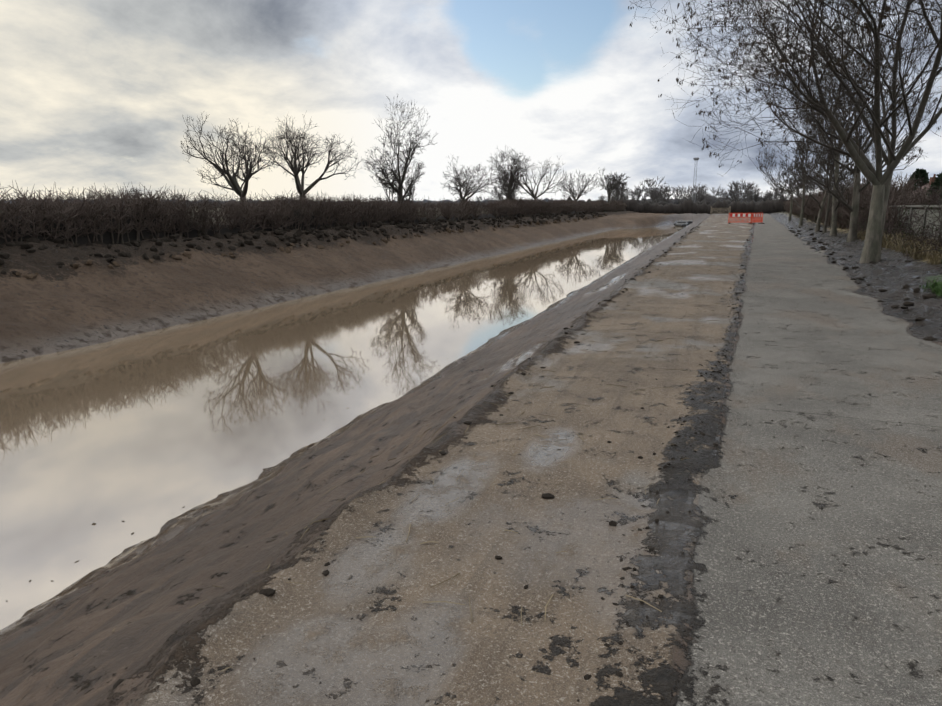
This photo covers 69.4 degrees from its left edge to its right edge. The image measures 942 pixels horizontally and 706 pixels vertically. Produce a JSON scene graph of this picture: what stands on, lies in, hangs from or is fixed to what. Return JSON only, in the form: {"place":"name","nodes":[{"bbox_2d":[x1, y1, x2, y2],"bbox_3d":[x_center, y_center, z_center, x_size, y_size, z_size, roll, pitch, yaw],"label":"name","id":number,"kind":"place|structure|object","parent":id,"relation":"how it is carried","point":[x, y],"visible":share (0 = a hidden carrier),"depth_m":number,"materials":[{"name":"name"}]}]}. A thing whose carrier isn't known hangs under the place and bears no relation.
{"place":"outdoors","nodes":[
{"label":"outdoors","id":0,"kind":"place"},
{"bbox_2d":[0,225,685,629],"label":"canal water","id":1,"kind":"structure","parent":0,"point":[146,435],"depth_m":12.99,"materials":[{"name":"liquid"}]},
{"bbox_2d":[6,354,447,600],"bbox_3d":[7.443,-7.331,50.365,9.206,0.001,98.621,4,13,19],"label":"floating debris","id":2,"kind":"object","parent":1,"relation":"on","point":[182,507],"visible":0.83,"depth_m":7.62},
{"bbox_2d":[0,207,941,705],"bbox_3d":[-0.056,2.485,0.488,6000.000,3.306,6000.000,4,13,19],"label":"terrain","id":3,"kind":"structure","parent":0,"point":[804,569],"depth_m":4.13,"materials":[{"name":"brown soil"}]},
{"bbox_2d":[180,113,279,213],"bbox_3d":[-11.352,-8.244,32.386,4.380,5.890,5.372,-4,13,-19],"label":"tree","id":4,"kind":"object","parent":3,"relation":"on","point":[232,182],"visible":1,"depth_m":31.77,"materials":[{"name":"brown plant"}]},
{"bbox_2d":[10,200,489,207],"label":"treeline","id":5,"kind":"object","parent":3,"relation":"on","point":[433,202],"visible":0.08,"depth_m":492.59,"materials":[{"name":"brown plant"}]},
{"bbox_2d":[0,198,607,202],"bbox_3d":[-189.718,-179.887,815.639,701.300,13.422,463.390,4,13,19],"label":"treeline","id":6,"kind":"object","parent":3,"relation":"on","point":[425,200],"depth_m":834.40,"materials":[{"name":"brown plant"}]},
{"bbox_2d":[251,110,365,207],"bbox_3d":[-9.438,-9.633,37.030,6.078,6.642,5.891,4,13,19],"label":"tree","id":7,"kind":"object","parent":3,"relation":"on","point":[295,167],"visible":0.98,"depth_m":36.92,"materials":[{"name":"brown plant"}]},
{"bbox_2d":[0,180,626,244],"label":"hedge","id":8,"kind":"object","parent":3,"relation":"on","point":[83,221],"visible":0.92,"depth_m":28.84,"materials":[{"name":"brown plant"}]},
{"bbox_2d":[363,96,438,208],"bbox_3d":[-5.189,-13.327,47.740,5.138,9.336,5.217,-4,13,-20],"label":"tree","id":9,"kind":"object","parent":3,"relation":"on","point":[396,179],"visible":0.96,"depth_m":47.45,"materials":[{"name":"brown plant"}]},
{"bbox_2d":[112,259,723,670],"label":"fallen leaves","id":10,"kind":"object","parent":3,"relation":"on","point":[514,453],"visible":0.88,"depth_m":4.80,"materials":[{"name":"brown plant"}]},
{"bbox_2d":[0,211,937,701],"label":"soil clods","id":11,"kind":"object","parent":3,"relation":"on","point":[298,233],"depth_m":25.91,"materials":[{"name":"brown soil"}]},
{"bbox_2d":[441,154,505,212],"bbox_3d":[-0.215,-14.763,61.306,5.125,6.410,6.631,-9,15,-36],"label":"tree","id":12,"kind":"object","parent":3,"relation":"on","point":[460,185],"visible":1,"depth_m":60.20,"materials":[{"name":"brown plant"}]},
{"bbox_2d":[477,196,490,203],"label":"tree","id":13,"kind":"object","parent":3,"relation":"on","point":[479,198],"visible":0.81,"depth_m":318.93,"materials":[{"name":"brown plant"}]},
{"bbox_2d":[486,145,537,201],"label":"tree","id":14,"kind":"object","parent":3,"relation":"on","point":[507,190],"visible":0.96,"depth_m":72.70,"materials":[{"name":"brown plant"}]},
{"bbox_2d":[515,157,568,198],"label":"tree","id":15,"kind":"object","parent":3,"relation":"on","point":[531,193],"visible":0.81,"depth_m":83.77,"materials":[{"name":"brown plant"}]},
{"bbox_2d":[557,171,600,201],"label":"tree","id":16,"kind":"object","parent":3,"relation":"on","point":[582,189],"visible":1,"depth_m":106.98,"materials":[{"name":"brown plant"}]},
{"bbox_2d":[593,167,626,203],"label":"tree","id":17,"kind":"object","parent":3,"relation":"on","point":[610,186],"visible":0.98,"depth_m":138.56,"materials":[{"name":"brown plant"}]},
{"bbox_2d":[608,172,629,200],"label":"tree","id":18,"kind":"object","parent":3,"relation":"on","point":[622,194],"visible":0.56,"depth_m":173.56,"materials":[{"name":"brown plant"}]},
{"bbox_2d":[618,186,630,198],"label":"tree","id":19,"kind":"object","parent":3,"relation":"on","point":[626,195],"visible":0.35,"depth_m":190.34,"materials":[{"name":"brown plant"}]},
{"bbox_2d":[628,185,648,203],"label":"tree","id":20,"kind":"object","parent":3,"relation":"on","point":[637,194],"visible":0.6,"depth_m":203.52,"materials":[{"name":"brown plant"}]},
{"bbox_2d":[640,176,668,204],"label":"tree","id":21,"kind":"object","parent":3,"relation":"on","point":[665,191],"visible":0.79,"depth_m":221.01,"materials":[{"name":"brown plant"}]},
{"bbox_2d":[646,189,664,202],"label":"tree","id":22,"kind":"object","parent":3,"relation":"on","point":[653,194],"visible":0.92,"depth_m":218.98,"materials":[{"name":"brown plant"}]},
{"bbox_2d":[647,185,670,202],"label":"tree","id":23,"kind":"object","parent":3,"relation":"on","point":[662,195],"visible":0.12,"depth_m":306.88,"materials":[{"name":"brown plant"}]},
{"bbox_2d":[654,185,677,202],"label":"tree","id":24,"kind":"object","parent":3,"relation":"on","point":[669,194],"visible":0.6,"depth_m":238.79,"materials":[{"name":"brown plant"}]},
{"bbox_2d":[567,195,787,213],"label":"hedge","id":25,"kind":"object","parent":3,"relation":"on","point":[767,206],"visible":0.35,"depth_m":155.43,"materials":[{"name":"brown plant"}]},
{"bbox_2d":[673,187,686,202],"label":"tree","id":26,"kind":"object","parent":3,"relation":"on","point":[680,195],"visible":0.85,"depth_m":280.40,"materials":[{"name":"brown plant"}]},
{"bbox_2d":[674,221,692,225],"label":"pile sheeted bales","id":27,"kind":"object","parent":3,"relation":"on","point":[678,223],"visible":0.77,"depth_m":119.73,"materials":[{"name":"grey plastic"}]},
{"bbox_2d":[586,199,785,205],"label":"trees","id":28,"kind":"object","parent":3,"relation":"on","point":[697,202],"visible":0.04,"depth_m":235.33,"materials":[{"name":"brown plant"}]},
{"bbox_2d":[682,186,700,200],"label":"tree","id":29,"kind":"object","parent":3,"relation":"on","point":[691,192],"visible":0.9,"depth_m":256.92,"materials":[{"name":"brown plant"}]},
{"bbox_2d":[676,184,707,199],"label":"tree","id":30,"kind":"object","parent":3,"relation":"on","point":[693,190],"visible":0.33,"depth_m":322.59,"materials":[{"name":"brown plant"}]},
{"bbox_2d":[629,196,761,204],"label":"treeline","id":31,"kind":"object","parent":3,"relation":"on","point":[676,202],"visible":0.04,"depth_m":546.71,"materials":[{"name":"brown plant"}]},
{"bbox_2d":[692,158,698,197],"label":"floodlight mast","id":32,"kind":"object","parent":3,"relation":"on","point":[695,176],"visible":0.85,"depth_m":230.17,"materials":[{"name":"grey metal"}]},
{"bbox_2d":[691,184,707,200],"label":"tree","id":33,"kind":"object","parent":3,"relation":"on","point":[700,190],"visible":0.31,"depth_m":295.99,"materials":[{"name":"brown plant"}]},
{"bbox_2d":[697,193,705,201],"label":"tree","id":34,"kind":"object","parent":3,"relation":"on","point":[702,198],"visible":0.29,"depth_m":251.73,"materials":[{"name":"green plant"}]},
{"bbox_2d":[697,189,710,197],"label":"tree","id":35,"kind":"object","parent":3,"relation":"on","point":[703,194],"visible":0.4,"depth_m":271.96,"materials":[{"name":"brown plant"}]},
{"bbox_2d":[705,195,711,204],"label":"tree","id":36,"kind":"object","parent":3,"relation":"on","point":[708,201],"visible":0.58,"depth_m":197.30,"materials":[{"name":"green plant"}]},
{"bbox_2d":[710,186,725,201],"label":"tree","id":37,"kind":"object","parent":3,"relation":"on","point":[715,196],"visible":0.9,"depth_m":274.40,"materials":[{"name":"brown plant"}]},
{"bbox_2d":[710,206,730,214],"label":"timber gate","id":38,"kind":"object","parent":3,"relation":"on","point":[720,209],"visible":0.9,"depth_m":127.98,"materials":[{"name":"wood"}]},
{"bbox_2d":[718,181,751,201],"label":"tree","id":39,"kind":"object","parent":3,"relation":"on","point":[725,194],"visible":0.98,"depth_m":211.87,"materials":[{"name":"brown plant"}]},
{"bbox_2d":[728,213,751,223],"bbox_3d":[24.921,-12.470,63.030,2.000,1.000,0.620,4,13,16],"label":"orange barrier","id":40,"kind":"object","parent":3,"relation":"on","point":[740,215],"visible":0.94,"depth_m":62.97,"materials":[{"name":"red"}]},
{"bbox_2d":[728,182,755,199],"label":"tree","id":41,"kind":"object","parent":3,"relation":"on","point":[747,191],"visible":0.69,"depth_m":248.67,"materials":[{"name":"brown plant"}]},
{"bbox_2d":[733,180,758,200],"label":"tree","id":42,"kind":"object","parent":3,"relation":"on","point":[744,189],"visible":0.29,"depth_m":279.48,"materials":[{"name":"brown plant"}]},
{"bbox_2d":[740,193,753,201],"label":"tree","id":43,"kind":"object","parent":3,"relation":"on","point":[743,198],"visible":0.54,"depth_m":271.24,"materials":[{"name":"brown plant"}]},
{"bbox_2d":[747,188,759,201],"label":"tree","id":44,"kind":"object","parent":3,"relation":"on","point":[755,197],"visible":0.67,"depth_m":229.53,"materials":[{"name":"brown plant"}]},
{"bbox_2d":[748,213,764,223],"bbox_3d":[26.587,-12.512,63.224,2.000,1.000,0.620,-10,16,-39],"label":"orange barrier","id":45,"kind":"object","parent":3,"relation":"on","point":[756,215],"visible":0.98,"depth_m":63.16,"materials":[{"name":"red"}]},
{"bbox_2d":[761,190,773,201],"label":"tree","id":46,"kind":"object","parent":3,"relation":"on","point":[768,197],"visible":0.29,"depth_m":186.32,"materials":[{"name":"brown plant"}]},
{"bbox_2d":[773,190,784,200],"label":"tree","id":47,"kind":"object","parent":3,"relation":"on","point":[775,194],"visible":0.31,"depth_m":244.77,"materials":[{"name":"brown plant"}]},
{"bbox_2d":[628,0,941,262],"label":"ash tree","id":48,"kind":"object","parent":3,"relation":"on","point":[881,184],"visible":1,"depth_m":17.52,"materials":[{"name":"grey plant"}]},
{"bbox_2d":[770,176,802,198],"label":"tree","id":49,"kind":"object","parent":3,"relation":"on","point":[781,190],"visible":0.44,"depth_m":145.90,"materials":[{"name":"brown plant"}]},
{"bbox_2d":[757,145,827,220],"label":"tree","id":50,"kind":"object","parent":3,"relation":"on","point":[779,183],"visible":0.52,"depth_m":70.16,"materials":[{"name":"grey plant"}]},
{"bbox_2d":[779,165,825,196],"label":"tree","id":51,"kind":"object","parent":3,"relation":"on","point":[791,185],"visible":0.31,"depth_m":132.03,"materials":[{"name":"brown plant"}]},
{"bbox_2d":[772,85,844,225],"bbox_3d":[25.624,-14.743,51.870,5.779,10.386,6.057,4,13,19],"label":"tree","id":52,"kind":"object","parent":3,"relation":"on","point":[803,205],"visible":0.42,"depth_m":52.41,"materials":[{"name":"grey plant"}]},
{"bbox_2d":[810,165,851,190],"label":"tree","id":53,"kind":"object","parent":3,"relation":"on","point":[832,181],"visible":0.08,"depth_m":195.17,"materials":[{"name":"brown plant"}]},
{"bbox_2d":[789,40,883,232],"bbox_3d":[19.048,-11.127,35.447,3.891,10.191,3.875,-2,12,-10],"label":"tree","id":54,"kind":"object","parent":3,"relation":"on","point":[830,196],"visible":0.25,"depth_m":35.98,"materials":[{"name":"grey plant"}]},
{"bbox_2d":[786,2,887,231],"bbox_3d":[20.638,-13.371,39.254,4.838,12.987,6.018,4,13,19],"label":"tree","id":55,"kind":"object","parent":3,"relation":"on","point":[817,227],"visible":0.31,"depth_m":39.78,"materials":[{"name":"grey plant"}]},
{"bbox_2d":[785,0,918,235],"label":"tree","id":56,"kind":"object","parent":3,"relation":"on","point":[833,230],"visible":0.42,"depth_m":32.42,"materials":[{"name":"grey plant"}]},
{"bbox_2d":[782,172,941,235],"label":"hedge","id":57,"kind":"object","parent":3,"relation":"on","point":[897,196],"visible":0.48,"depth_m":31.73,"materials":[{"name":"brown plant"}]},
{"bbox_2d":[791,0,941,241],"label":"tree","id":58,"kind":"object","parent":3,"relation":"on","point":[854,210],"visible":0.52,"depth_m":27.62,"materials":[{"name":"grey plant"}]},
{"bbox_2d":[823,174,941,293],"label":"bramble scrub","id":59,"kind":"object","parent":3,"relation":"on","point":[912,233],"visible":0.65,"depth_m":20.31,"materials":[{"name":"brown plant"}]},
{"bbox_2d":[857,229,941,264],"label":"dry grass tufts","id":60,"kind":"object","parent":3,"relation":"on","point":[935,259],"visible":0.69,"depth_m":19.56,"materials":[{"name":"brown plant"}]},
{"bbox_2d":[889,205,941,243],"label":"concrete wall panels","id":61,"kind":"object","parent":3,"relation":"on","point":[914,207],"visible":0.15,"depth_m":22.74,"materials":[{"name":"grey concrete"}]},
{"bbox_2d":[906,168,929,192],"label":"evergreen tree","id":62,"kind":"object","parent":3,"relation":"on","point":[922,173],"visible":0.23,"depth_m":97.24,"materials":[{"name":"green plant"}]},
{"bbox_2d":[910,183,930,204],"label":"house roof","id":63,"kind":"structure","parent":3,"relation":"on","point":[923,187],"depth_m":80.23,"materials":[{"name":"brown tile"}]},
{"bbox_2d":[906,0,941,10],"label":"tree","id":64,"kind":"object","parent":3,"relation":"on","point":[923,3],"visible":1,"depth_m":13.32,"materials":[{"name":"plant"}]},
{"bbox_2d":[919,280,941,296],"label":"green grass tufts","id":65,"kind":"object","parent":3,"relation":"on","point":[937,288],"visible":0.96,"depth_m":12.51,"materials":[{"name":"green plant"}]},
{"bbox_2d":[924,173,941,197],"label":"evergreen tree","id":66,"kind":"object","parent":3,"relation":"on","point":[937,182],"visible":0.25,"depth_m":56.19,"materials":[{"name":"green plant"}]},
{"bbox_2d":[0,0,941,200],"label":"sky","id":67,"kind":"structure","parent":0,"point":[99,92],"materials":[{"name":"white"}]},
{"bbox_2d":[929,174,935,184],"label":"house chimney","id":68,"kind":"object","parent":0,"point":[932,179],"visible":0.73,"depth_m":79.14,"materials":[{"name":"brown brick"}]}
]}

